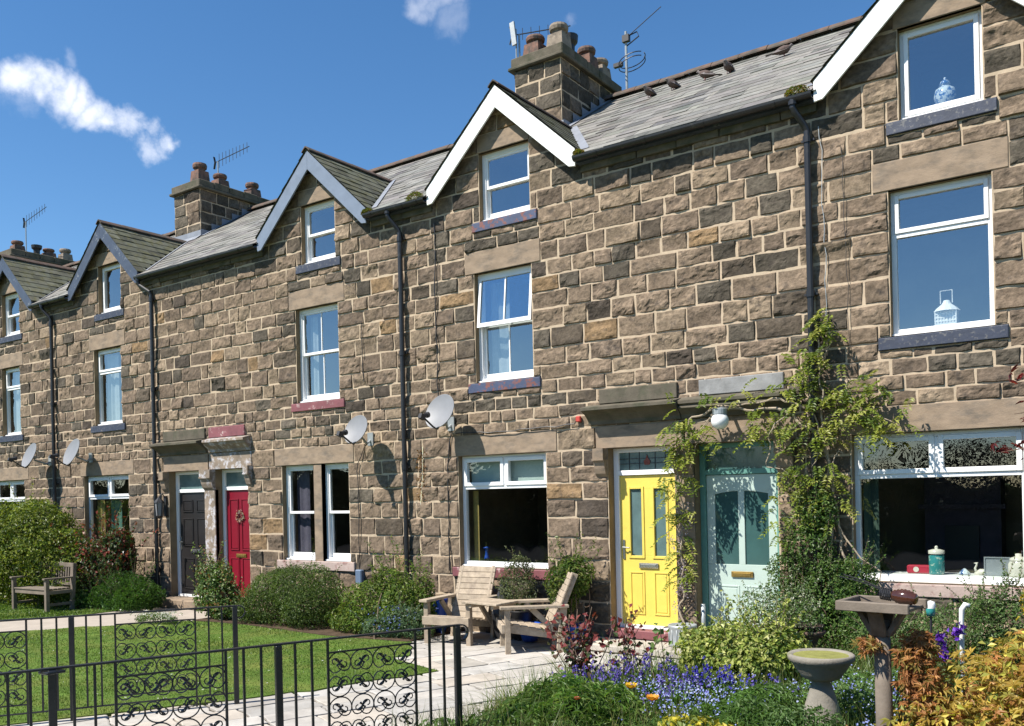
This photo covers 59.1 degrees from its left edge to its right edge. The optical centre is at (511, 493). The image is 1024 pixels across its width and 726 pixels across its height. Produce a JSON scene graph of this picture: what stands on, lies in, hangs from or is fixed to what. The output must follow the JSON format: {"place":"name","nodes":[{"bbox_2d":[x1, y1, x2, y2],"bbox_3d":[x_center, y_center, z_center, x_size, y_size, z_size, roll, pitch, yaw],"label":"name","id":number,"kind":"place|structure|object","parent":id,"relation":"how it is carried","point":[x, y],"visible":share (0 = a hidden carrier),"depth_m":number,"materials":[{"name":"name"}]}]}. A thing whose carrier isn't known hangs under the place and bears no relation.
{"place":"outdoors","nodes":[
{"label":"outdoors","id":0,"kind":"place"},
{"bbox_2d":[0,240,79,295],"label":"terraced house","id":1,"kind":"structure","parent":0,"point":[48,255],"depth_m":26.27,"materials":[{"name":"stone"}]},
{"bbox_2d":[0,600,117,619],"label":"lawn","id":2,"kind":"structure","parent":0,"point":[49,612],"depth_m":16.83,"materials":[{"name":"green plant"}]},
{"bbox_2d":[10,562,76,611],"bbox_3d":[-9.038,1.792,17.430,1.230,0.904,0.645,-1,0,33],"label":"garden bench","id":3,"kind":"object","parent":2,"relation":"on","point":[45,591],"visible":0.84,"depth_m":17.32,"materials":[{"name":"brown wood"}]},
{"bbox_2d":[3,590,163,609],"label":"border soil","id":4,"kind":"structure","parent":0,"point":[78,607],"depth_m":17.50,"materials":[{"name":"brown soil"}]},
{"bbox_2d":[0,477,98,607],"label":"golden bush","id":5,"kind":"object","parent":4,"relation":"on","point":[30,550],"visible":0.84,"depth_m":18.01,"materials":[{"name":"green plant"}]},
{"bbox_2d":[51,570,95,608],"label":"shrub","id":6,"kind":"object","parent":4,"relation":"on","point":[77,598],"visible":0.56,"depth_m":17.48,"materials":[{"name":"green plant"}]},
{"bbox_2d":[49,500,158,589],"bbox_3d":[-8.184,1.179,17.833,2.459,2.104,1.215,-1,0,35],"label":"red leaved rose","id":7,"kind":"object","parent":4,"relation":"on","point":[107,547],"visible":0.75,"depth_m":17.52,"materials":[{"name":"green plant"}]},
{"bbox_2d":[76,552,166,611],"bbox_3d":[-7.396,1.647,17.277,2.294,1.138,1.281,-1,0,35],"label":"lavender mound","id":8,"kind":"object","parent":4,"relation":"on","point":[113,592],"visible":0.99,"depth_m":16.94,"materials":[{"name":"green plant"}]},
{"bbox_2d":[39,162,276,609],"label":"terraced house","id":9,"kind":"structure","parent":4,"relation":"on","point":[129,367],"depth_m":18.64,"materials":[{"name":"stone"}]},
{"bbox_2d":[48,439,92,465],"bbox_3d":[-9.334,-0.879,19.134,0.731,0.592,0.575,-1,0,-5],"label":"satellite dish","id":10,"kind":"object","parent":9,"relation":"attached to","point":[71,451],"visible":1,"depth_m":19.24,"materials":[{"name":"grey paint"}]},
{"bbox_2d":[80,459,133,552],"bbox_3d":[-8.515,0.360,19.183,2.030,2.100,0.236,-1,0,35],"label":"window","id":11,"kind":"structure","parent":9,"relation":"in","point":[110,471],"depth_m":19.31,"materials":[{"name":"white plastic"}]},
{"bbox_2d":[89,329,125,432],"bbox_3d":[-8.469,-2.352,19.107,1.350,2.080,0.237,-1,0,35],"label":"window","id":12,"kind":"structure","parent":9,"relation":"in","point":[110,342],"depth_m":19.25,"materials":[{"name":"white plastic"}]},
{"bbox_2d":[94,252,124,321],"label":"window","id":13,"kind":"structure","parent":9,"relation":"in","point":[105,262],"depth_m":19.14,"materials":[{"name":"white plastic"}]},
{"bbox_2d":[153,493,167,518],"bbox_3d":[-6.927,0.239,17.790,0.192,0.512,0.264,-1,0,14],"label":"lantern","id":14,"kind":"object","parent":9,"relation":"attached to","point":[160,509],"visible":1,"depth_m":17.73,"materials":[{"name":"metal"}]},
{"bbox_2d":[179,492,205,593],"bbox_3d":[-6.178,0.972,17.635,0.994,1.988,0.104,-1,0,35],"label":"door","id":15,"kind":"structure","parent":9,"relation":"in","point":[192,505],"depth_m":17.72,"materials":[{"name":"black paint"}]},
{"bbox_2d":[0,230,174,588],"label":"terraced house","id":16,"kind":"structure","parent":0,"point":[28,287],"depth_m":21.11,"materials":[{"name":"stone"}]},
{"bbox_2d":[0,283,22,343],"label":"window","id":17,"kind":"structure","parent":16,"relation":"in","point":[7,291],"depth_m":21.62,"materials":[{"name":"white plastic"}]},
{"bbox_2d":[0,351,23,442],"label":"window","id":18,"kind":"structure","parent":16,"relation":"in","point":[9,363],"depth_m":21.66,"materials":[{"name":"white plastic"}]},
{"bbox_2d":[0,467,28,546],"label":"window","id":19,"kind":"structure","parent":16,"relation":"in","point":[14,476],"depth_m":21.51,"materials":[{"name":"white plastic"}]},
{"bbox_2d":[7,443,51,467],"bbox_3d":[-10.715,-0.848,20.095,0.795,0.573,0.543,-1,0,-10],"label":"satellite dish","id":20,"kind":"object","parent":16,"relation":"attached to","point":[28,456],"visible":1,"depth_m":20.18,"materials":[{"name":"grey paint"}]},
{"bbox_2d":[0,607,209,631],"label":"path","id":21,"kind":"structure","parent":0,"point":[107,620],"depth_m":15.66,"materials":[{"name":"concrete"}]},
{"bbox_2d":[0,620,438,725],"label":"front lawn","id":22,"kind":"structure","parent":0,"point":[206,675],"depth_m":11.10,"materials":[{"name":"green plant"}]},
{"bbox_2d":[120,609,182,624],"bbox_3d":[-6.021,2.055,15.189,0.545,0.215,1.862,-1,0,-45],"label":"alyssum","id":23,"kind":"object","parent":22,"relation":"on","point":[153,616],"visible":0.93,"depth_m":15.01,"materials":[{"name":"white plant"}]},
{"bbox_2d":[193,613,465,641],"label":"border soil","id":24,"kind":"structure","parent":0,"point":[328,630],"depth_m":13.73,"materials":[{"name":"brown soil"}]},
{"bbox_2d":[187,540,246,619],"bbox_3d":[-4.957,1.474,15.472,1.124,1.370,0.925,-1,0,35],"label":"rose bush","id":25,"kind":"object","parent":24,"relation":"on","point":[213,584],"visible":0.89,"depth_m":15.28,"materials":[{"name":"green plant"}]},
{"bbox_2d":[231,550,346,629],"bbox_3d":[-3.574,1.512,14.605,2.340,1.239,1.252,-1,0,35],"label":"rounded shrub","id":26,"kind":"object","parent":24,"relation":"on","point":[284,606],"visible":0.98,"depth_m":14.26,"materials":[{"name":"green plant"}]},
{"bbox_2d":[324,534,437,636],"bbox_3d":[-1.937,1.353,13.531,2.007,1.481,1.138,-1,0,35],"label":"leafy shrub","id":27,"kind":"object","parent":24,"relation":"on","point":[388,592],"visible":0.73,"depth_m":13.34,"materials":[{"name":"green plant"}]},
{"bbox_2d":[349,586,437,638],"bbox_3d":[-1.604,1.711,12.897,1.699,0.751,0.870,-1,0,35],"label":"catmint","id":28,"kind":"object","parent":24,"relation":"on","point":[402,624],"visible":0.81,"depth_m":12.85,"materials":[{"name":"green plant"}]},
{"bbox_2d":[432,598,447,632],"bbox_3d":[-1.054,1.785,13.330,0.238,0.500,0.238,-1,0,35],"label":"glazed pot","id":29,"kind":"object","parent":24,"relation":"on","point":[440,610],"visible":0.43,"depth_m":13.24,"materials":[{"name":"ceramic"}]},
{"bbox_2d":[10,631,678,725],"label":"paving","id":30,"kind":"structure","parent":0,"point":[483,654],"depth_m":9.31,"materials":[{"name":"stone"}]},
{"bbox_2d":[0,605,244,723],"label":"garden railing","id":31,"kind":"object","parent":30,"relation":"on","point":[235,618],"visible":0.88,"depth_m":8.63,"materials":[{"name":"black metal"}]},
{"bbox_2d":[0,624,468,725],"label":"garden railing","id":32,"kind":"object","parent":30,"relation":"on","point":[50,672],"visible":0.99,"depth_m":6.55,"materials":[{"name":"black metal"}]},
{"bbox_2d":[419,565,496,645],"bbox_3d":[-0.685,1.552,12.713,0.810,1.018,1.031,-1,0,27],"label":"garden armchair","id":33,"kind":"object","parent":30,"relation":"on","point":[472,585],"visible":0.91,"depth_m":12.86,"materials":[{"name":"brown wood"}]},
{"bbox_2d":[492,578,511,638],"bbox_3d":[-0.124,1.615,12.788,0.330,0.860,0.335,-1,0,35],"label":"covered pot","id":34,"kind":"object","parent":30,"relation":"on","point":[495,613],"visible":0.36,"depth_m":12.71,"materials":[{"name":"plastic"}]},
{"bbox_2d":[510,609,532,639],"bbox_3d":[0.134,1.819,12.583,0.350,0.400,0.350,-1,0,35],"label":"planter","id":35,"kind":"object","parent":30,"relation":"on","point":[526,614],"visible":0.52,"depth_m":12.46,"materials":[{"name":"ceramic"}]},
{"bbox_2d":[491,546,537,640],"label":"potted shrub","id":36,"kind":"object","parent":35,"relation":"in","point":[516,592],"visible":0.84,"depth_m":12.53,"materials":[{"name":"green plant"}]},
{"bbox_2d":[496,571,577,654],"bbox_3d":[0.321,1.530,11.853,1.031,1.018,0.810,-1,0,-7],"label":"garden armchair","id":37,"kind":"object","parent":30,"relation":"on","point":[506,625],"visible":0.8,"depth_m":11.56,"materials":[{"name":"brown wood"}]},
{"bbox_2d":[464,598,517,609],"bbox_3d":[-0.285,1.477,12.110,0.675,0.083,0.480,-1,0,43],"label":"side table","id":38,"kind":"object","parent":37,"relation":"on","point":[494,603],"visible":0.98,"depth_m":12.04,"materials":[{"name":"brown wood"}]},
{"bbox_2d":[384,21,769,641],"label":"terraced house","id":39,"kind":"structure","parent":30,"relation":"on","point":[555,273],"depth_m":12.77,"materials":[{"name":"stone"}]},
{"bbox_2d":[413,447,428,504],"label":"dead creeper","id":40,"kind":"object","parent":39,"relation":"attached to","point":[420,459],"visible":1,"depth_m":13.97,"materials":[{"name":"brown plant"}]},
{"bbox_2d":[418,394,454,430],"bbox_3d":[-1.108,-1.199,13.281,0.525,0.535,0.736,-1,0,-3],"label":"satellite dish","id":41,"kind":"object","parent":39,"relation":"attached to","point":[437,414],"visible":1,"depth_m":13.27,"materials":[{"name":"grey paint"}]},
{"bbox_2d":[433,223,451,570],"bbox_3d":[-1.035,-1.483,13.688,0.288,5.294,0.017,-1,0,35],"label":"cable","id":42,"kind":"object","parent":39,"relation":"attached to","point":[438,395],"visible":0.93,"depth_m":13.74,"materials":[{"name":"plastic"}]},
{"bbox_2d":[465,238,540,393],"bbox_3d":[-0.084,-2.537,13.137,1.340,2.080,0.237,-1,0,35],"label":"window","id":43,"kind":"structure","parent":39,"relation":"in","point":[506,261],"depth_m":13.17,"materials":[{"name":"white plastic"}]},
{"bbox_2d":[451,430,556,579],"bbox_3d":[-0.081,0.173,13.178,1.900,2.100,0.238,-1,0,35],"label":"window","id":44,"kind":"structure","parent":39,"relation":"in","point":[504,448],"depth_m":13.22,"materials":[{"name":"white plastic"}]},
{"bbox_2d":[472,125,537,233],"bbox_3d":[-0.075,-4.558,13.100,1.150,1.400,0.237,-1,0,35],"label":"window","id":45,"kind":"structure","parent":39,"relation":"in","point":[512,140],"depth_m":13.13,"materials":[{"name":"white plastic"}]},
{"bbox_2d":[613,6,660,88],"bbox_3d":[2.206,-7.602,16.052,0.911,1.787,0.455,-1,0,61],"label":"roof aerial","id":46,"kind":"object","parent":39,"relation":"on","point":[625,41],"visible":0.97,"depth_m":16.25,"materials":[{"name":"metal"}]},
{"bbox_2d":[620,474,677,625],"bbox_3d":[1.805,0.746,11.951,0.819,1.988,0.104,-1,0,35],"label":"door","id":47,"kind":"structure","parent":39,"relation":"in","point":[644,572],"depth_m":11.98,"materials":[{"name":"yellow paint"}]},
{"bbox_2d":[552,636,681,658],"bbox_3d":[1.867,1.940,11.272,2.888,0.082,0.590,-1,0,35],"label":"front step","id":48,"kind":"object","parent":30,"relation":"on","point":[596,645],"visible":0.21,"depth_m":11.34,"materials":[{"name":"stone"}]},
{"bbox_2d":[565,622,586,639],"bbox_3d":[0.810,1.864,11.980,0.410,0.260,0.410,-1,0,35],"label":"glazed pot","id":49,"kind":"object","parent":48,"relation":"on","point":[572,628],"visible":0.2,"depth_m":11.81,"materials":[{"name":"ceramic"}]},
{"bbox_2d":[543,531,602,640],"bbox_3d":[0.836,1.260,12.128,0.853,1.532,0.700,-1,0,9],"label":"potted shrub","id":50,"kind":"object","parent":49,"relation":"in","point":[583,580],"visible":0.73,"depth_m":11.98,"materials":[{"name":"green plant"}]},
{"bbox_2d":[663,622,696,647],"bbox_3d":[2.118,1.760,11.258,0.356,0.270,0.395,-1,0,-17],"label":"bin planter","id":51,"kind":"object","parent":48,"relation":"on","point":[673,632],"visible":0.41,"depth_m":11.14,"materials":[{"name":"metal"}]},
{"bbox_2d":[0,0,875,436],"label":"sky","id":52,"kind":"structure","parent":0,"point":[108,107],"materials":[{"name":"blue"}]},
{"bbox_2d":[362,630,1011,725],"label":"flower bed grass","id":53,"kind":"structure","parent":0,"point":[861,666],"depth_m":8.01,"materials":[{"name":"green plant"}]},
{"bbox_2d":[426,683,544,718],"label":"grass tuft","id":54,"kind":"object","parent":53,"relation":"on","point":[486,701],"visible":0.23,"depth_m":8.11,"materials":[{"name":"green plant"}]},
{"bbox_2d":[493,670,654,725],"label":"shrub","id":55,"kind":"object","parent":53,"relation":"on","point":[568,693],"visible":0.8,"depth_m":7.60,"materials":[{"name":"green plant"}]},
{"bbox_2d":[540,604,616,679],"bbox_3d":[0.598,1.587,9.287,0.657,0.830,0.967,-1,0,-32],"label":"rose","id":56,"kind":"object","parent":53,"relation":"on","point":[585,647],"visible":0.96,"depth_m":9.15,"materials":[{"name":"brown plant"}]},
{"bbox_2d":[575,651,630,683],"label":"bluebell clump","id":57,"kind":"object","parent":53,"relation":"on","point":[604,673],"visible":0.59,"depth_m":8.85,"materials":[{"name":"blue plant"}]},
{"bbox_2d":[572,662,637,694],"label":"bluebell clump","id":58,"kind":"object","parent":53,"relation":"on","point":[611,675],"visible":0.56,"depth_m":8.44,"materials":[{"name":"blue plant"}]},
{"bbox_2d":[608,603,667,678],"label":"rose","id":59,"kind":"object","parent":53,"relation":"on","point":[626,641],"visible":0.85,"depth_m":9.24,"materials":[{"name":"brown plant"}]},
{"bbox_2d":[623,647,672,686],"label":"bluebell clump","id":60,"kind":"object","parent":53,"relation":"on","point":[646,676],"visible":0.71,"depth_m":8.90,"materials":[{"name":"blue plant"}]},
{"bbox_2d":[616,660,687,701],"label":"bluebell clump","id":61,"kind":"object","parent":53,"relation":"on","point":[655,685],"visible":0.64,"depth_m":8.43,"materials":[{"name":"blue plant"}]},
{"bbox_2d":[649,623,671,682],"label":"rose","id":62,"kind":"object","parent":53,"relation":"on","point":[655,630],"visible":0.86,"depth_m":8.98,"materials":[{"name":"green plant"}]},
{"bbox_2d":[642,667,756,716],"bbox_3d":[1.600,1.779,7.888,0.722,0.470,0.799,-1,0,-36],"label":"bluebell clump","id":63,"kind":"object","parent":53,"relation":"on","point":[674,699],"visible":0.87,"depth_m":8.02,"materials":[{"name":"blue plant"}]},
{"bbox_2d":[667,656,733,696],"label":"bluebell clump","id":64,"kind":"object","parent":53,"relation":"on","point":[702,675],"visible":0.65,"depth_m":8.62,"materials":[{"name":"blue plant"}]},
{"bbox_2d":[657,713,744,725],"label":"yellow flowers","id":65,"kind":"object","parent":53,"relation":"on","point":[676,719],"visible":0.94,"depth_m":7.01,"materials":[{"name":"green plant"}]},
{"bbox_2d":[414,659,1015,725],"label":"ground cover","id":66,"kind":"object","parent":53,"relation":"on","point":[549,718],"visible":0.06,"depth_m":7.80,"materials":[{"name":"green plant"}]},
{"bbox_2d":[688,663,773,699],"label":"bluebell clump","id":67,"kind":"object","parent":53,"relation":"on","point":[730,686],"visible":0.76,"depth_m":8.48,"materials":[{"name":"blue plant"}]},
{"bbox_2d":[672,589,811,683],"bbox_3d":[2.264,1.501,9.331,1.100,1.000,1.466,-1,0,-34],"label":"euphorbia","id":68,"kind":"object","parent":53,"relation":"on","point":[751,639],"visible":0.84,"depth_m":9.11,"materials":[{"name":"green plant"}]},
{"bbox_2d":[684,682,816,725],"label":"fern clump","id":69,"kind":"object","parent":53,"relation":"on","point":[785,697],"visible":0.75,"depth_m":7.46,"materials":[{"name":"green plant"}]},
{"bbox_2d":[618,664,904,725],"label":"forget me nots","id":70,"kind":"object","parent":53,"relation":"on","point":[685,705],"visible":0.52,"depth_m":7.86,"materials":[{"name":"blue plant"}]},
{"bbox_2d":[737,568,824,641],"bbox_3d":[2.821,1.377,9.559,0.968,1.208,0.568,-1,0,35],"label":"flowering shrub","id":71,"kind":"object","parent":53,"relation":"on","point":[812,606],"visible":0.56,"depth_m":9.53,"materials":[{"name":"green plant"}]},
{"bbox_2d":[793,622,825,647],"bbox_3d":[3.132,1.678,9.535,0.365,0.590,0.361,-1,0,35],"label":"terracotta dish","id":72,"kind":"object","parent":53,"relation":"on","point":[814,636],"visible":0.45,"depth_m":9.43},
{"bbox_2d":[787,648,855,724],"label":"bird bath","id":73,"kind":"object","parent":53,"relation":"on","point":[821,669],"visible":0.95,"depth_m":6.89,"materials":[{"name":"beige stone"}]},
{"bbox_2d":[760,466,885,663],"bbox_3d":[3.464,0.813,10.139,1.478,2.316,0.677,-1,0,35],"label":"clematis","id":74,"kind":"object","parent":53,"relation":"on","point":[830,624],"visible":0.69,"depth_m":10.18,"materials":[{"name":"green plant"}]},
{"bbox_2d":[729,666,951,725],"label":"poppy leaves","id":75,"kind":"object","parent":53,"relation":"on","point":[866,694],"visible":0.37,"depth_m":7.02,"materials":[{"name":"green plant"}]},
{"bbox_2d":[661,0,1023,672],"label":"terraced house","id":76,"kind":"structure","parent":53,"relation":"on","point":[933,197],"depth_m":10.56,"materials":[{"name":"stone"}]},
{"bbox_2d":[676,538,695,621],"bbox_3d":[2.199,1.128,11.428,0.241,1.141,0.018,-1,0,35],"label":"trellis","id":77,"kind":"object","parent":76,"relation":"attached to","point":[687,585],"visible":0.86,"depth_m":11.41,"materials":[{"name":"brown wood"}]},
{"bbox_2d":[711,406,728,428],"bbox_3d":[2.551,-0.918,10.890,0.210,0.297,0.445,-1,0,35],"label":"globe lamp","id":78,"kind":"object","parent":76,"relation":"attached to","point":[719,419],"visible":0.98,"depth_m":10.72,"materials":[{"name":"glass"}]},
{"bbox_2d":[706,473,778,629],"bbox_3d":[2.861,0.753,11.221,0.904,1.988,0.070,-1,0,35],"label":"door","id":79,"kind":"structure","parent":76,"relation":"in","point":[735,509],"depth_m":11.24,"materials":[{"name":"green paint"}]},
{"bbox_2d":[648,307,923,647],"bbox_3d":[3.035,-0.044,10.489,3.286,4.138,0.528,-1,0,35],"label":"wisteria","id":80,"kind":"object","parent":76,"relation":"attached to","point":[822,438],"visible":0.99,"depth_m":10.34,"materials":[{"name":"green plant"}]},
{"bbox_2d":[784,84,809,96],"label":"moss tuft","id":81,"kind":"object","parent":76,"relation":"on","point":[791,91],"visible":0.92,"depth_m":10.33,"materials":[{"name":"green plant"}]},
{"bbox_2d":[907,564,928,573],"bbox_3d":[4.607,0.845,10.154,0.300,0.090,0.127,-1,0,35],"label":"tin","id":82,"kind":"object","parent":76,"relation":"on","point":[913,568],"visible":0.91,"depth_m":10.12,"materials":[{"name":"red metal"}]},
{"bbox_2d":[840,397,1023,601],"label":"window","id":83,"kind":"structure","parent":76,"relation":"in","point":[987,418],"depth_m":9.77,"materials":[{"name":"white plastic"}]},
{"bbox_2d":[928,546,944,574],"bbox_3d":[4.700,0.731,10.004,0.168,0.315,0.166,-1,0,35],"label":"storage jar","id":84,"kind":"object","parent":76,"relation":"on","point":[936,561],"visible":1,"depth_m":9.94,"materials":[{"name":"teal ceramic"}]},
{"bbox_2d":[872,136,1008,350],"bbox_3d":[4.641,-2.641,9.774,1.340,2.080,0.237,-1,0,35],"label":"window","id":85,"kind":"structure","parent":76,"relation":"in","point":[969,165],"depth_m":9.73,"materials":[{"name":"white plastic"}]},
{"bbox_2d":[886,0,997,136],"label":"window","id":86,"kind":"structure","parent":76,"relation":"in","point":[917,18],"depth_m":9.73,"materials":[{"name":"white plastic"}]},
{"bbox_2d":[934,77,956,103],"bbox_3d":[4.776,-4.407,9.968,0.230,0.385,0.230,-1,0,35],"label":"ginger jar","id":87,"kind":"object","parent":76,"relation":"on","point":[945,91],"visible":0.75,"depth_m":9.89,"materials":[{"name":"blue ceramic"}]},
{"bbox_2d":[933,289,959,325],"bbox_3d":[4.798,-2.047,9.977,0.280,0.404,0.280,-1,0,35],"label":"lantern","id":88,"kind":"object","parent":76,"relation":"on","point":[946,312],"visible":0.94,"depth_m":9.92,"materials":[{"name":"white paint"}]},
{"bbox_2d":[984,557,1009,575],"bbox_3d":[5.198,0.777,9.684,0.250,0.200,0.015,-1,0,35],"label":"picture frame","id":89,"kind":"object","parent":76,"relation":"on","point":[993,566],"visible":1,"depth_m":9.70,"materials":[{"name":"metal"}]},
{"bbox_2d":[1008,553,1023,576],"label":"storage jar","id":90,"kind":"object","parent":76,"relation":"on","point":[1015,571],"visible":0.93,"depth_m":9.49,"materials":[{"name":"beige ceramic"}]},
{"bbox_2d":[835,595,927,725],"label":"bird table","id":91,"kind":"object","parent":53,"relation":"on","point":[880,620],"visible":1,"depth_m":5.97,"materials":[{"name":"wood"}]},
{"bbox_2d":[839,574,918,604],"bbox_3d":[2.439,0.644,6.031,0.509,0.184,0.126,-1,0,43],"label":"ornament","id":92,"kind":"object","parent":91,"relation":"on","point":[903,596],"visible":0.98,"depth_m":5.92,"materials":[{"name":"brown glass"}]},
{"bbox_2d":[849,628,966,725],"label":"orange maple","id":93,"kind":"object","parent":53,"relation":"on","point":[921,647],"visible":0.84,"depth_m":5.88,"materials":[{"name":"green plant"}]},
{"bbox_2d":[836,557,1023,681],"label":"box hedge","id":94,"kind":"object","parent":53,"relation":"on","point":[975,633],"visible":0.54,"depth_m":9.05,"materials":[{"name":"green plant"}]},
{"bbox_2d":[874,616,1023,725],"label":"golden maple","id":95,"kind":"object","parent":53,"relation":"on","point":[1011,686],"visible":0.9,"depth_m":5.71,"materials":[{"name":"yellow plant"}]},
{"bbox_2d":[935,621,966,697],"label":"purple iris","id":96,"kind":"object","parent":53,"relation":"on","point":[956,631],"visible":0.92,"depth_m":6.91,"materials":[{"name":"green plant"}]},
{"bbox_2d":[959,602,969,691],"bbox_3d":[3.510,1.400,6.986,0.082,1.129,0.048,-1,0,35],"label":"white vent pipe","id":97,"kind":"object","parent":53,"relation":"on","point":[964,606],"visible":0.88,"depth_m":6.98,"materials":[{"name":"white plastic"}]},
{"bbox_2d":[990,364,1023,460],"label":"red maple","id":98,"kind":"object","parent":53,"relation":"on","point":[1005,448],"visible":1,"depth_m":6.69,"materials":[{"name":"brown plant"}]},
{"label":"ground","id":99,"kind":"structure","parent":0,"visible":0},
{"bbox_2d":[193,144,473,617],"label":"terraced house","id":100,"kind":"structure","parent":99,"relation":"on","point":[299,293],"depth_m":15.70,"materials":[{"name":"stone"}]},
{"bbox_2d":[226,490,250,596],"bbox_3d":[-5.065,0.928,16.828,0.804,1.988,0.128,-1,0,35],"label":"door","id":101,"kind":"structure","parent":100,"relation":"in","point":[238,532],"depth_m":16.86,"materials":[{"name":"paint"}]},
{"bbox_2d":[282,465,315,560],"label":"window","id":102,"kind":"structure","parent":100,"relation":"in","point":[287,471],"depth_m":15.93,"materials":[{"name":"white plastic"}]},
{"bbox_2d":[288,281,345,411],"bbox_3d":[-3.260,-2.467,15.399,1.360,2.080,0.236,-1,0,35],"label":"window","id":103,"kind":"structure","parent":100,"relation":"in","point":[325,298],"depth_m":15.47,"materials":[{"name":"white plastic"}]},
{"bbox_2d":[295,185,340,274],"bbox_3d":[-3.240,-4.488,15.352,1.080,1.400,0.237,-1,0,35],"label":"window","id":104,"kind":"structure","parent":100,"relation":"in","point":[318,198],"depth_m":15.43,"materials":[{"name":"white plastic"}]},
{"bbox_2d":[321,462,350,561],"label":"window","id":105,"kind":"structure","parent":100,"relation":"in","point":[331,556],"depth_m":15.35,"materials":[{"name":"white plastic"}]},
{"bbox_2d":[336,415,373,445],"bbox_3d":[-2.460,-1.008,14.275,0.439,0.477,0.742,-1,0,7],"label":"satellite dish","id":106,"kind":"object","parent":100,"relation":"attached to","point":[353,432],"visible":1,"depth_m":14.28,"materials":[{"name":"grey paint"}]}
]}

